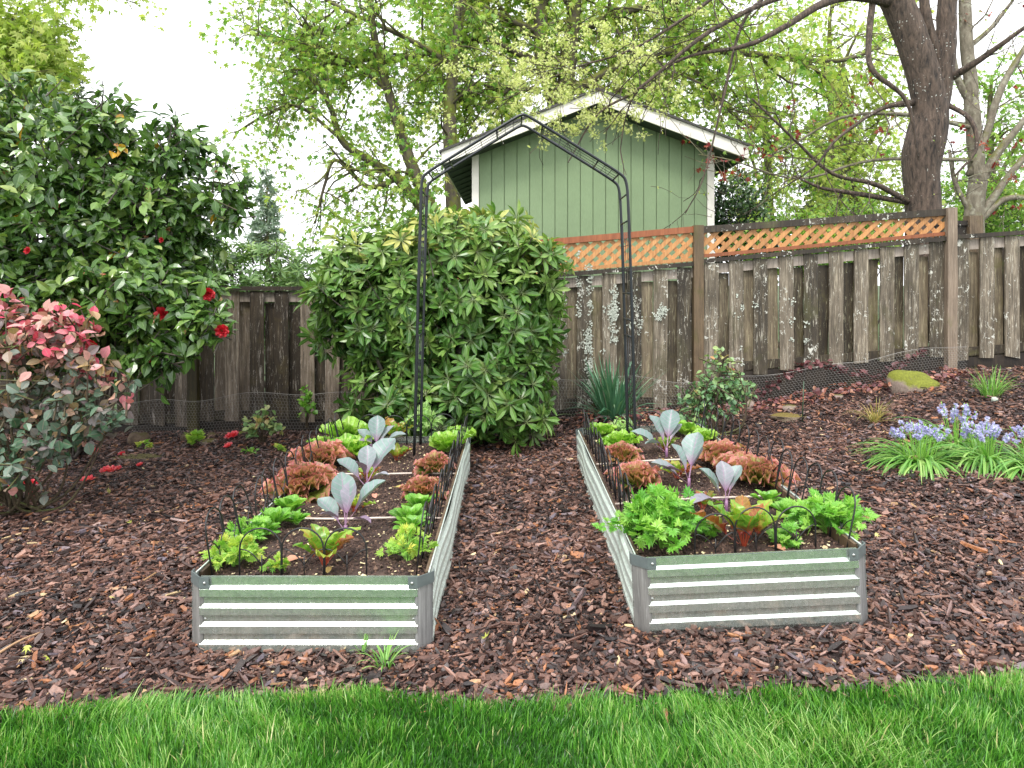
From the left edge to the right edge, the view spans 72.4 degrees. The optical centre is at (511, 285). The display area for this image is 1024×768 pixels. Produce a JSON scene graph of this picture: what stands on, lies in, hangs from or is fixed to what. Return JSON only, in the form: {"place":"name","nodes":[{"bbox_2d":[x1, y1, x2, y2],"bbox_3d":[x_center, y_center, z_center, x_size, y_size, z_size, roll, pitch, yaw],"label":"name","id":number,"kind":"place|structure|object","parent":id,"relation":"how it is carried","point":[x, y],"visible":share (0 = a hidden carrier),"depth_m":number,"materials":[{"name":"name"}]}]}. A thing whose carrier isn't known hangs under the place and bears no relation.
{"place":"outdoors","nodes":[
{"label":"outdoors","id":0,"kind":"place"},
{"bbox_2d":[15,73,109,220],"bbox_3d":[-9.602,-1.518,15.066,3.327,6.141,3.122,0,0,-11],"label":"tree","id":1,"kind":"object","parent":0,"point":[79,94],"visible":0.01,"depth_m":14.89,"materials":[{"name":"green plant"}]},
{"bbox_2d":[14,286,928,410],"bbox_3d":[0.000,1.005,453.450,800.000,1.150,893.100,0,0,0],"label":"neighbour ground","id":2,"kind":"structure","parent":0,"point":[652,391],"depth_m":12.30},
{"bbox_2d":[0,0,167,147],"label":"maple tree","id":3,"kind":"object","parent":2,"relation":"on","point":[29,40],"visible":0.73,"depth_m":11.65,"materials":[{"name":"green plant"}]},
{"bbox_2d":[199,237,328,394],"bbox_3d":[-3.002,0.385,8.199,1.994,1.956,1.450,0,0,0],"label":"evergreen shrub","id":4,"kind":"object","parent":2,"relation":"on","point":[292,272],"visible":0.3,"depth_m":7.98,"materials":[{"name":"green plant"}]},
{"bbox_2d":[237,165,294,271],"bbox_3d":[-8.516,-1.350,24.074,1.912,5.800,2.012,0,0,43],"label":"conifer","id":5,"kind":"object","parent":2,"relation":"on","point":[268,214],"visible":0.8,"depth_m":23.86,"materials":[{"name":"green plant"}]},
{"bbox_2d":[185,0,521,260],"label":"maple tree","id":6,"kind":"object","parent":2,"relation":"on","point":[323,76],"visible":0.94,"depth_m":13.28,"materials":[{"name":"green plant"}]},
{"bbox_2d":[439,87,751,286],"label":"shed","id":7,"kind":"structure","parent":2,"relation":"on","point":[556,193],"depth_m":9.00,"materials":[{"name":"green"}]},
{"bbox_2d":[255,0,936,220],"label":"maple tree","id":8,"kind":"object","parent":2,"relation":"on","point":[575,13],"visible":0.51,"depth_m":14.32,"materials":[{"name":"green plant"}]},
{"bbox_2d":[422,0,1023,342],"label":"furrowed tree","id":9,"kind":"object","parent":2,"relation":"on","point":[926,50],"visible":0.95,"depth_m":7.79,"materials":[{"name":"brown plant"}]},
{"bbox_2d":[714,168,798,357],"bbox_3d":[3.292,-0.251,9.817,1.433,2.815,1.410,0,0,0],"label":"evergreen shrub","id":10,"kind":"object","parent":2,"relation":"on","point":[742,207],"visible":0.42,"depth_m":9.71,"materials":[{"name":"green plant"}]},
{"bbox_2d":[699,5,835,252],"bbox_3d":[5.924,-1.931,17.008,3.421,9.705,2.831,0,0,-14],"label":"broadleaf tree","id":11,"kind":"object","parent":2,"relation":"on","point":[762,143],"visible":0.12,"depth_m":16.74,"materials":[{"name":"green plant"}]},
{"bbox_2d":[725,197,855,347],"bbox_3d":[3.564,-0.032,9.017,1.627,2.179,1.136,0,0,0],"label":"green shrub","id":12,"kind":"object","parent":2,"relation":"on","point":[782,217],"visible":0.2,"depth_m":8.89,"materials":[{"name":"green plant"}]},
{"bbox_2d":[726,0,892,248],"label":"broadleaf tree","id":13,"kind":"object","parent":2,"relation":"on","point":[830,29],"visible":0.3,"depth_m":17.95,"materials":[{"name":"green plant"}]},
{"bbox_2d":[796,105,828,255],"bbox_3d":[8.648,-2.247,19.956,1.696,5.767,1.659,0,0,0],"label":"conifer","id":14,"kind":"object","parent":2,"relation":"on","point":[804,191],"visible":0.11,"depth_m":20.00,"materials":[{"name":"green plant"}]},
{"bbox_2d":[792,194,903,323],"bbox_3d":[4.641,-0.095,9.509,1.404,2.307,1.297,0,0,-34],"label":"green shrub","id":15,"kind":"object","parent":2,"relation":"on","point":[855,207],"visible":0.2,"depth_m":9.38,"materials":[{"name":"green plant"}]},
{"bbox_2d":[823,65,878,269],"bbox_3d":[10.289,-3.260,22.149,2.492,7.613,2.610,0,0,44],"label":"conifer","id":16,"kind":"object","parent":2,"relation":"on","point":[846,172],"visible":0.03,"depth_m":21.78,"materials":[{"name":"green plant"}]},
{"bbox_2d":[679,0,1023,232],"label":"grey maple","id":17,"kind":"object","parent":2,"relation":"on","point":[976,202],"visible":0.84,"depth_m":9.52,"materials":[{"name":"green plant"}]},
{"bbox_2d":[766,32,952,296],"bbox_3d":[7.760,-1.349,15.915,4.325,8.196,3.106,0,0,0],"label":"broadleaf tree","id":18,"kind":"object","parent":2,"relation":"on","point":[875,101],"visible":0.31,"depth_m":15.67,"materials":[{"name":"green plant"}]},
{"bbox_2d":[902,18,1023,236],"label":"broadleaf tree","id":19,"kind":"object","parent":2,"relation":"on","point":[989,90],"visible":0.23,"depth_m":15.84,"materials":[{"name":"green plant"}]},
{"bbox_2d":[931,216,1004,355],"bbox_3d":[5.890,0.111,7.355,2.920,1.679,0.110,0,0,0],"label":"neighbour fence","id":20,"kind":"object","parent":2,"relation":"on","point":[970,225],"visible":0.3,"depth_m":7.30,"materials":[{"name":"wood"}]},
{"bbox_2d":[957,180,1023,236],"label":"green shrub","id":21,"kind":"object","parent":2,"relation":"on","point":[994,220],"visible":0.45,"depth_m":9.79,"materials":[{"name":"green plant"}]},
{"bbox_2d":[0,365,1023,728],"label":"mulch bed","id":22,"kind":"object","parent":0,"point":[586,611],"visible":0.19,"depth_m":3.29,"materials":[{"name":"wood"}]},
{"bbox_2d":[0,284,141,521],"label":"shrub","id":23,"kind":"object","parent":22,"relation":"on","point":[51,349],"visible":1,"depth_m":3.98,"materials":[{"name":"green plant"}]},
{"bbox_2d":[0,342,186,433],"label":"fence section","id":24,"kind":"object","parent":22,"relation":"on","point":[178,390],"visible":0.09,"depth_m":6.78,"materials":[{"name":"wood"}]},
{"bbox_2d":[0,69,256,459],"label":"camellia bush","id":25,"kind":"object","parent":22,"relation":"on","point":[124,242],"visible":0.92,"depth_m":4.61,"materials":[{"name":"green plant"}]},
{"bbox_2d":[110,454,164,460],"bbox_3d":[-3.067,1.415,5.734,0.419,0.038,0.165,0,0,0],"label":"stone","id":26,"kind":"object","parent":22,"relation":"on","point":[137,457],"visible":0.7,"depth_m":5.70,"materials":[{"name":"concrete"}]},
{"bbox_2d":[127,432,150,446],"bbox_3d":[-3.342,1.401,6.267,0.185,0.180,0.163,0,0,0],"label":"stone","id":27,"kind":"object","parent":22,"relation":"on","point":[133,437],"visible":0.59,"depth_m":6.21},
{"bbox_2d":[187,354,199,431],"bbox_3d":[-3.081,0.835,6.770,0.097,1.550,0.090,0,0,0],"label":"fence post","id":28,"kind":"object","parent":22,"relation":"on","point":[193,390],"visible":0.37,"depth_m":6.72,"materials":[{"name":"wood"}]},
{"bbox_2d":[185,428,205,447],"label":"young plant","id":29,"kind":"object","parent":22,"relation":"on","point":[194,436],"visible":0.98,"depth_m":6.09,"materials":[{"name":"green plant"}]},
{"bbox_2d":[239,404,285,444],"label":"young plant","id":30,"kind":"object","parent":22,"relation":"on","point":[251,429],"visible":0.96,"depth_m":6.11,"materials":[{"name":"green plant"}]},
{"bbox_2d":[199,286,381,430],"bbox_3d":[-1.864,0.835,6.808,2.557,1.650,0.125,0,0,0],"label":"fence section","id":31,"kind":"object","parent":22,"relation":"on","point":[244,357],"visible":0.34,"depth_m":6.78,"materials":[{"name":"wood"}]},
{"bbox_2d":[297,385,317,426],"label":"young plant","id":32,"kind":"object","parent":22,"relation":"on","point":[307,400],"visible":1,"depth_m":6.51,"materials":[{"name":"green plant"}]},
{"bbox_2d":[191,436,469,654],"bbox_3d":[-0.757,1.262,3.825,0.929,0.356,2.465,0,0,0],"label":"raised bed","id":33,"kind":"object","parent":22,"relation":"on","point":[251,606],"visible":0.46,"depth_m":2.61,"materials":[{"name":"metal"}]},
{"bbox_2d":[199,531,266,570],"bbox_3d":[-1.137,1.075,2.844,0.261,0.143,0.235,0,0,-40],"label":"coriander","id":34,"kind":"object","parent":33,"relation":"on","point":[229,550],"visible":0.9,"depth_m":2.81,"materials":[{"name":"green plant"}]},
{"bbox_2d":[225,515,280,547],"bbox_3d":[-1.164,1.084,3.078,0.212,0.143,0.224,0,0,23],"label":"coriander","id":35,"kind":"object","parent":33,"relation":"on","point":[255,520],"visible":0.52,"depth_m":3.08,"materials":[{"name":"green plant"}]},
{"bbox_2d":[258,551,289,573],"bbox_3d":[-0.936,1.108,2.772,0.139,0.088,0.085,0,0,29],"label":"coriander","id":36,"kind":"object","parent":33,"relation":"on","point":[272,564],"visible":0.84,"depth_m":2.76,"materials":[{"name":"green plant"}]},
{"bbox_2d":[205,412,343,575],"bbox_3d":[-1.193,1.021,3.829,0.085,0.300,2.253,0,0,0],"label":"hoop edging","id":37,"kind":"object","parent":33,"relation":"on","point":[223,528],"visible":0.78,"depth_m":3.35,"materials":[{"name":"black metal"}]},
{"bbox_2d":[258,506,293,527],"bbox_3d":[-1.118,1.096,3.278,0.186,0.089,0.184,0,0,0],"label":"spinach","id":38,"kind":"object","parent":33,"relation":"on","point":[279,514],"visible":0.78,"depth_m":3.29,"materials":[{"name":"green plant"}]},
{"bbox_2d":[258,473,309,499],"bbox_3d":[-1.189,1.075,3.742,0.268,0.131,0.254,0,0,37],"label":"red lettuce","id":39,"kind":"object","parent":33,"relation":"on","point":[293,484],"visible":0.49,"depth_m":3.69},
{"bbox_2d":[274,494,306,512],"bbox_3d":[-1.094,1.091,3.467,0.169,0.096,0.199,0,0,-32],"label":"spinach","id":40,"kind":"object","parent":33,"relation":"on","point":[294,501],"visible":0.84,"depth_m":3.45,"materials":[{"name":"green plant"}]},
{"bbox_2d":[283,510,310,524],"bbox_3d":[-1.026,1.107,3.311,0.123,0.066,0.106,0,0,19],"label":"spinach","id":41,"kind":"object","parent":33,"relation":"on","point":[297,517],"visible":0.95,"depth_m":3.31,"materials":[{"name":"green plant"}]},
{"bbox_2d":[261,459,337,502],"bbox_3d":[-1.159,1.054,3.824,0.437,0.206,0.424,0,0,0],"label":"red lettuce","id":42,"kind":"object","parent":33,"relation":"on","point":[315,474],"visible":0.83,"depth_m":3.76,"materials":[{"name":"plant"}]},
{"bbox_2d":[239,527,367,575],"bbox_3d":[-0.818,1.059,2.742,0.507,0.222,0.011,0,0,0],"label":"hoop edging","id":43,"kind":"object","parent":33,"relation":"on","point":[281,549],"visible":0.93,"depth_m":2.74,"materials":[{"name":"black metal"}]},
{"bbox_2d":[288,438,355,463],"bbox_3d":[-1.183,1.046,4.325,0.406,0.171,0.383,0,0,0],"label":"red lettuce","id":44,"kind":"object","parent":33,"relation":"on","point":[329,452],"visible":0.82,"depth_m":4.27,"materials":[{"name":"plant"}]},
{"bbox_2d":[293,523,360,564],"bbox_3d":[-0.759,1.061,2.815,0.243,0.158,0.311,0,0,0],"label":"chard","id":45,"kind":"object","parent":33,"relation":"on","point":[336,542],"visible":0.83,"depth_m":2.84,"materials":[{"name":"green plant"}]},
{"bbox_2d":[319,416,373,438],"bbox_3d":[-1.168,1.039,4.983,0.415,0.185,0.326,0,0,0],"label":"green lettuce","id":46,"kind":"object","parent":33,"relation":"on","point":[350,425],"visible":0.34,"depth_m":4.95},
{"bbox_2d":[325,433,370,456],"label":"green lettuce","id":47,"kind":"object","parent":33,"relation":"on","point":[353,444],"visible":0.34,"depth_m":4.54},
{"bbox_2d":[317,472,384,529],"bbox_3d":[-0.736,1.010,3.160,0.311,0.300,0.163,0,0,0],"label":"cabbage","id":48,"kind":"object","parent":33,"relation":"on","point":[343,487],"visible":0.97,"depth_m":3.18,"materials":[{"name":"grey plant"}]},
{"bbox_2d":[337,438,395,483],"bbox_3d":[-0.791,1.014,3.858,0.325,0.291,0.190,0,0,-21],"label":"cabbage","id":49,"kind":"object","parent":33,"relation":"on","point":[374,455],"visible":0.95,"depth_m":3.88,"materials":[{"name":"grey plant"}]},
{"bbox_2d":[358,415,405,449],"bbox_3d":[-0.865,1.015,4.570,0.334,0.290,0.184,0,0,20],"label":"cabbage","id":50,"kind":"object","parent":33,"relation":"on","point":[376,426],"visible":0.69,"depth_m":4.61,"materials":[{"name":"grey plant"}]},
{"bbox_2d":[385,416,412,435],"bbox_3d":[-0.843,1.053,5.060,0.290,0.174,0.368,0,0,0],"label":"chard","id":51,"kind":"object","parent":33,"relation":"on","point":[399,426],"visible":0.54,"depth_m":5.13,"materials":[{"name":"green plant"}]},
{"bbox_2d":[389,443,412,460],"bbox_3d":[-0.735,1.085,4.529,0.177,0.110,0.219,0,0,-13],"label":"chard","id":52,"kind":"object","parent":33,"relation":"on","point":[399,451],"visible":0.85,"depth_m":4.52,"materials":[{"name":"green plant"}]},
{"bbox_2d":[375,522,438,560],"bbox_3d":[-0.414,1.071,2.914,0.241,0.151,0.238,0,0,41],"label":"coriander","id":53,"kind":"object","parent":33,"relation":"on","point":[408,537],"visible":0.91,"depth_m":2.90,"materials":[{"name":"green plant"}]},
{"bbox_2d":[358,413,455,444],"bbox_3d":[-0.749,1.042,4.987,0.704,0.256,0.012,0,0,0],"label":"hoop edging","id":54,"kind":"object","parent":33,"relation":"on","point":[407,428],"visible":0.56,"depth_m":4.98,"materials":[{"name":"black metal"}]},
{"bbox_2d":[388,503,429,519],"bbox_3d":[-0.480,1.097,3.308,0.169,0.086,0.172,0,0,-28],"label":"spinach","id":55,"kind":"object","parent":33,"relation":"on","point":[404,511],"visible":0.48,"depth_m":3.34,"materials":[{"name":"green plant"}]},
{"bbox_2d":[393,514,428,530],"bbox_3d":[-0.464,1.098,3.212,0.185,0.084,0.156,0,0,18],"label":"spinach","id":56,"kind":"object","parent":33,"relation":"on","point":[412,519],"visible":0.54,"depth_m":3.22,"materials":[{"name":"green plant"}]},
{"bbox_2d":[403,493,438,506],"bbox_3d":[-0.483,1.091,3.507,0.202,0.097,0.177,0,0,36],"label":"spinach","id":57,"kind":"object","parent":33,"relation":"on","point":[412,499],"visible":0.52,"depth_m":3.49,"materials":[{"name":"green plant"}]},
{"bbox_2d":[399,474,448,503],"bbox_3d":[-0.464,1.074,3.745,0.284,0.124,0.235,0,0,0],"label":"red lettuce","id":58,"kind":"object","parent":33,"relation":"on","point":[422,484],"visible":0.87,"depth_m":3.70,"materials":[{"name":"plant"}]},
{"bbox_2d":[407,399,441,435],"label":"pea plant","id":59,"kind":"object","parent":33,"relation":"in","point":[427,411],"visible":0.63,"depth_m":5.19,"materials":[{"name":"green plant"}]},
{"bbox_2d":[412,450,456,476],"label":"red lettuce","id":60,"kind":"object","parent":33,"relation":"on","point":[433,461],"visible":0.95,"depth_m":4.17,"materials":[{"name":"plant"}]},
{"bbox_2d":[416,414,467,575],"bbox_3d":[-0.337,1.022,3.845,0.064,0.297,2.215,0,0,1],"label":"hoop edging","id":61,"kind":"object","parent":33,"relation":"on","point":[455,459],"visible":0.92,"depth_m":3.40,"materials":[{"name":"black metal"}]},
{"bbox_2d":[429,430,471,451],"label":"green lettuce","id":62,"kind":"object","parent":33,"relation":"on","point":[441,441],"visible":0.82,"depth_m":4.71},
{"bbox_2d":[413,113,636,455],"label":"garden arch","id":63,"kind":"structure","parent":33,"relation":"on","point":[419,283],"depth_m":4.75,"materials":[{"name":"black"}]},
{"bbox_2d":[357,630,409,671],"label":"grass tuft","id":64,"kind":"object","parent":22,"relation":"on","point":[384,657],"visible":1,"depth_m":2.50,"materials":[{"name":"green plant"}]},
{"bbox_2d":[293,199,575,456],"bbox_3d":[-0.691,0.332,5.948,2.452,2.163,1.399,0,0,0],"label":"rhododendron bush","id":65,"kind":"object","parent":22,"relation":"on","point":[369,283],"visible":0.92,"depth_m":5.60,"materials":[{"name":"green plant"}]},
{"bbox_2d":[130,347,966,435],"bbox_3d":[0.343,1.010,6.575,7.915,0.860,0.122,0,0,0],"label":"chicken wire","id":66,"kind":"object","parent":22,"relation":"on","point":[549,390],"visible":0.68,"depth_m":6.58,"materials":[{"name":"grey"}]},
{"bbox_2d":[457,226,693,416],"bbox_3d":[0.576,0.520,6.808,2.557,2.183,0.125,0,0,0],"label":"fence section","id":67,"kind":"object","parent":22,"relation":"on","point":[663,345],"visible":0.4,"depth_m":6.78,"materials":[{"name":"red wood"}]},
{"bbox_2d":[562,246,809,403],"bbox_3d":[1.685,0.488,6.764,2.398,1.731,0.020,0,0,0],"label":"lichen","id":68,"kind":"object","parent":67,"relation":"attached to","point":[613,316],"visible":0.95,"depth_m":6.76},
{"bbox_2d":[566,353,663,424],"bbox_3d":[0.911,0.960,6.532,0.832,0.722,1.112,0,0,-36],"label":"daffodil clump","id":69,"kind":"object","parent":22,"relation":"on","point":[615,404],"visible":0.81,"depth_m":6.40,"materials":[{"name":"green plant"}]},
{"bbox_2d":[692,225,703,398],"bbox_3d":[1.801,0.423,6.770,0.096,2.006,0.090,0,0,0],"label":"fence post","id":70,"kind":"object","parent":22,"relation":"on","point":[698,300],"visible":0.73,"depth_m":6.72,"materials":[{"name":"wood"}]},
{"bbox_2d":[666,346,757,436],"bbox_3d":[1.635,0.888,5.729,0.730,0.790,0.498,0,0,15],"label":"rose bush","id":71,"kind":"object","parent":22,"relation":"on","point":[715,392],"visible":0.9,"depth_m":5.67,"materials":[{"name":"green plant"}]},
{"bbox_2d":[576,423,867,632],"bbox_3d":[0.930,1.205,3.905,0.929,0.356,2.465,-3,0,0],"label":"raised bed","id":72,"kind":"object","parent":22,"relation":"on","point":[805,584],"visible":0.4,"depth_m":2.69,"materials":[{"name":"metal"}]},
{"bbox_2d":[589,421,616,436],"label":"green lettuce","id":73,"kind":"object","parent":72,"relation":"on","point":[604,429],"visible":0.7,"depth_m":4.96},
{"bbox_2d":[582,407,637,538],"bbox_3d":[0.518,0.992,3.972,0.046,0.280,2.062,0,0,0],"label":"hoop edging","id":74,"kind":"object","parent":72,"relation":"on","point":[603,452],"visible":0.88,"depth_m":3.75,"materials":[{"name":"black metal"}]},
{"bbox_2d":[599,429,642,445],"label":"green lettuce","id":75,"kind":"object","parent":72,"relation":"on","point":[613,437],"visible":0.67,"depth_m":4.63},
{"bbox_2d":[592,504,652,538],"bbox_3d":[0.546,1.027,3.078,0.272,0.172,0.324,0,0,40],"label":"parsley","id":76,"kind":"object","parent":72,"relation":"on","point":[614,521],"visible":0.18,"depth_m":3.05,"materials":[{"name":"green plant"}]},
{"bbox_2d":[605,440,644,463],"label":"red lettuce","id":77,"kind":"object","parent":72,"relation":"on","point":[621,451],"visible":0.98,"depth_m":4.26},
{"bbox_2d":[604,460,661,491],"bbox_3d":[0.658,1.020,3.767,0.324,0.139,0.312,0,0,0],"label":"red lettuce","id":78,"kind":"object","parent":72,"relation":"on","point":[639,473],"visible":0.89,"depth_m":3.73,"materials":[{"name":"plant"}]},
{"bbox_2d":[631,409,681,457],"bbox_3d":[0.927,0.950,4.436,0.302,0.303,0.171,0,0,-17],"label":"cabbage","id":79,"kind":"object","parent":72,"relation":"on","point":[667,422],"visible":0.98,"depth_m":4.44,"materials":[{"name":"grey plant"}]},
{"bbox_2d":[619,482,710,553],"bbox_3d":[0.642,0.959,2.924,0.382,0.288,0.432,0,0,0],"label":"parsley","id":80,"kind":"object","parent":72,"relation":"on","point":[665,512],"visible":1,"depth_m":2.87,"materials":[{"name":"green plant"}]},
{"bbox_2d":[651,432,703,488],"bbox_3d":[0.908,0.952,3.745,0.305,0.303,0.140,0,0,-20],"label":"cabbage","id":81,"kind":"object","parent":72,"relation":"on","point":[691,450],"visible":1,"depth_m":3.76,"materials":[{"name":"grey plant"}]},
{"bbox_2d":[660,458,700,478],"bbox_3d":[0.917,1.035,3.915,0.219,0.098,0.229,0,0,42],"label":"chard","id":82,"kind":"object","parent":72,"relation":"on","point":[676,464],"visible":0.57,"depth_m":3.91,"materials":[{"name":"green plant"}]},
{"bbox_2d":[678,420,702,434],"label":"green lettuce","id":83,"kind":"object","parent":72,"relation":"on","point":[686,428],"visible":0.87,"depth_m":4.91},
{"bbox_2d":[687,428,718,441],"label":"green lettuce","id":84,"kind":"object","parent":72,"relation":"on","point":[705,433],"visible":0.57,"depth_m":4.69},
{"bbox_2d":[690,461,741,511],"bbox_3d":[0.964,0.975,3.320,0.312,0.248,0.113,0,0,-25],"label":"cabbage","id":85,"kind":"object","parent":72,"relation":"on","point":[728,475],"visible":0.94,"depth_m":3.34,"materials":[{"name":"grey plant"}]},
{"bbox_2d":[696,438,751,462],"bbox_3d":[1.242,0.982,4.074,0.388,0.159,0.350,0,0,0],"label":"red lettuce","id":86,"kind":"object","parent":72,"relation":"on","point":[712,450],"visible":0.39,"depth_m":4.03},
{"bbox_2d":[711,451,755,469],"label":"red lettuce","id":87,"kind":"object","parent":72,"relation":"on","point":[721,457],"visible":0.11,"depth_m":3.91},
{"bbox_2d":[690,495,788,546],"bbox_3d":[0.931,0.990,2.889,0.390,0.184,0.312,0,0,0],"label":"chard","id":88,"kind":"object","parent":72,"relation":"on","point":[749,520],"visible":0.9,"depth_m":2.90,"materials":[{"name":"green plant"}]},
{"bbox_2d":[694,506,816,554],"bbox_3d":[0.984,1.008,2.822,0.512,0.229,0.012,0,0,-5],"label":"hoop edging","id":89,"kind":"object","parent":72,"relation":"on","point":[755,540],"visible":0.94,"depth_m":2.82,"materials":[{"name":"black metal"}]},
{"bbox_2d":[726,453,800,488],"bbox_3d":[1.323,0.979,3.727,0.383,0.160,0.398,0,0,-36],"label":"red lettuce","id":90,"kind":"object","parent":72,"relation":"on","point":[757,470],"visible":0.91,"depth_m":3.65,"materials":[{"name":"plant"}]},
{"bbox_2d":[749,489,781,501],"bbox_3d":[1.238,1.029,3.373,0.130,0.080,0.144,0,0,-39],"label":"spinach","id":91,"kind":"object","parent":72,"relation":"on","point":[770,494],"visible":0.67,"depth_m":3.38,"materials":[{"name":"green plant"}]},
{"bbox_2d":[695,399,855,547],"bbox_3d":[1.354,0.947,3.925,0.078,0.300,2.257,0,0,-1],"label":"hoop edging","id":92,"kind":"object","parent":72,"relation":"on","point":[790,476],"visible":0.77,"depth_m":3.55,"materials":[{"name":"black metal"}]},
{"bbox_2d":[766,521,802,548],"bbox_3d":[1.123,1.032,2.895,0.140,0.103,0.183,0,0,0],"label":"parsley","id":93,"kind":"object","parent":72,"relation":"on","point":[790,527],"visible":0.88,"depth_m":2.89,"materials":[{"name":"green plant"}]},
{"bbox_2d":[782,487,880,539],"bbox_3d":[1.371,0.976,3.002,0.408,0.191,0.357,0,0,0],"label":"parsley","id":94,"kind":"object","parent":72,"relation":"on","point":[815,504],"visible":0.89,"depth_m":2.96,"materials":[{"name":"green plant"}]},
{"bbox_2d":[574,347,983,423],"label":"leaf litter","id":95,"kind":"object","parent":22,"relation":"on","point":[816,363],"visible":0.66,"depth_m":6.58,"materials":[{"name":"plant"}]},
{"bbox_2d":[770,413,806,422],"bbox_3d":[2.384,1.144,6.039,0.287,0.066,0.255,0,0,0],"label":"stone","id":96,"kind":"object","parent":22,"relation":"on","point":[783,417],"visible":0.77,"depth_m":5.97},
{"bbox_2d":[691,209,946,406],"bbox_3d":[3.011,0.368,6.808,2.562,2.217,0.125,0,0,0],"label":"fence section","id":97,"kind":"object","parent":22,"relation":"on","point":[840,317],"visible":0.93,"depth_m":6.78,"materials":[{"name":"red wood"}]},
{"bbox_2d":[843,397,896,422],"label":"grass tuft","id":98,"kind":"object","parent":22,"relation":"on","point":[876,416],"visible":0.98,"depth_m":5.54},
{"bbox_2d":[886,370,939,393],"bbox_3d":[3.634,0.907,6.341,0.437,0.276,0.320,0,0,0],"label":"boulder","id":99,"kind":"object","parent":22,"relation":"on","point":[903,381],"visible":0.66,"depth_m":6.25,"materials":[{"name":"plant"}]},
{"bbox_2d":[848,420,989,482],"bbox_3d":[2.683,1.172,4.611,0.889,0.558,0.828,0,0,0],"label":"bluebell clump","id":100,"kind":"object","parent":22,"relation":"on","point":[925,464],"visible":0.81,"depth_m":4.57,"materials":[{"name":"green plant"}]},
{"bbox_2d":[942,207,957,371],"bbox_3d":[4.241,0.142,6.770,0.100,1.784,0.090,0,0,0],"label":"fence post","id":101,"kind":"object","parent":22,"relation":"on","point":[950,219],"visible":0.84,"depth_m":6.72,"materials":[{"name":"wood"}]},
{"bbox_2d":[892,402,1019,455],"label":"bluebell clump","id":102,"kind":"object","parent":22,"relation":"on","point":[954,411],"visible":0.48,"depth_m":4.83,"materials":[{"name":"blue plant"}]},
{"bbox_2d":[923,416,1023,481],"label":"bluebell clump","id":103,"kind":"object","parent":22,"relation":"on","point":[987,450],"visible":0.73,"depth_m":4.43,"materials":[{"name":"green plant"}]},
{"bbox_2d":[958,230,1023,369],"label":"fence section","id":104,"kind":"object","parent":22,"relation":"on","point":[990,349],"visible":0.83,"depth_m":6.77,"materials":[{"name":"wood"}]},
{"bbox_2d":[961,425,1023,481],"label":"bluebell clump","id":105,"kind":"object","parent":22,"relation":"on","point":[1014,470],"visible":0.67,"depth_m":4.30,"materials":[{"name":"green plant"}]},
{"bbox_2d":[967,365,1020,397],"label":"grass tuft","id":106,"kind":"object","parent":22,"relation":"on","point":[986,391],"visible":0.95,"depth_m":5.70,"materials":[{"name":"green plant"}]},
{"bbox_2d":[0,660,1023,767],"bbox_3d":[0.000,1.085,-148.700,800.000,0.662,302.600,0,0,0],"label":"lawn","id":107,"kind":"structure","parent":0,"point":[495,732],"depth_m":2.06,"materials":[{"name":"plant"}]},
{"bbox_2d":[3,0,1023,285],"label":"sky","id":108,"kind":"structure","parent":0,"point":[174,67],"materials":[{"name":"white"}]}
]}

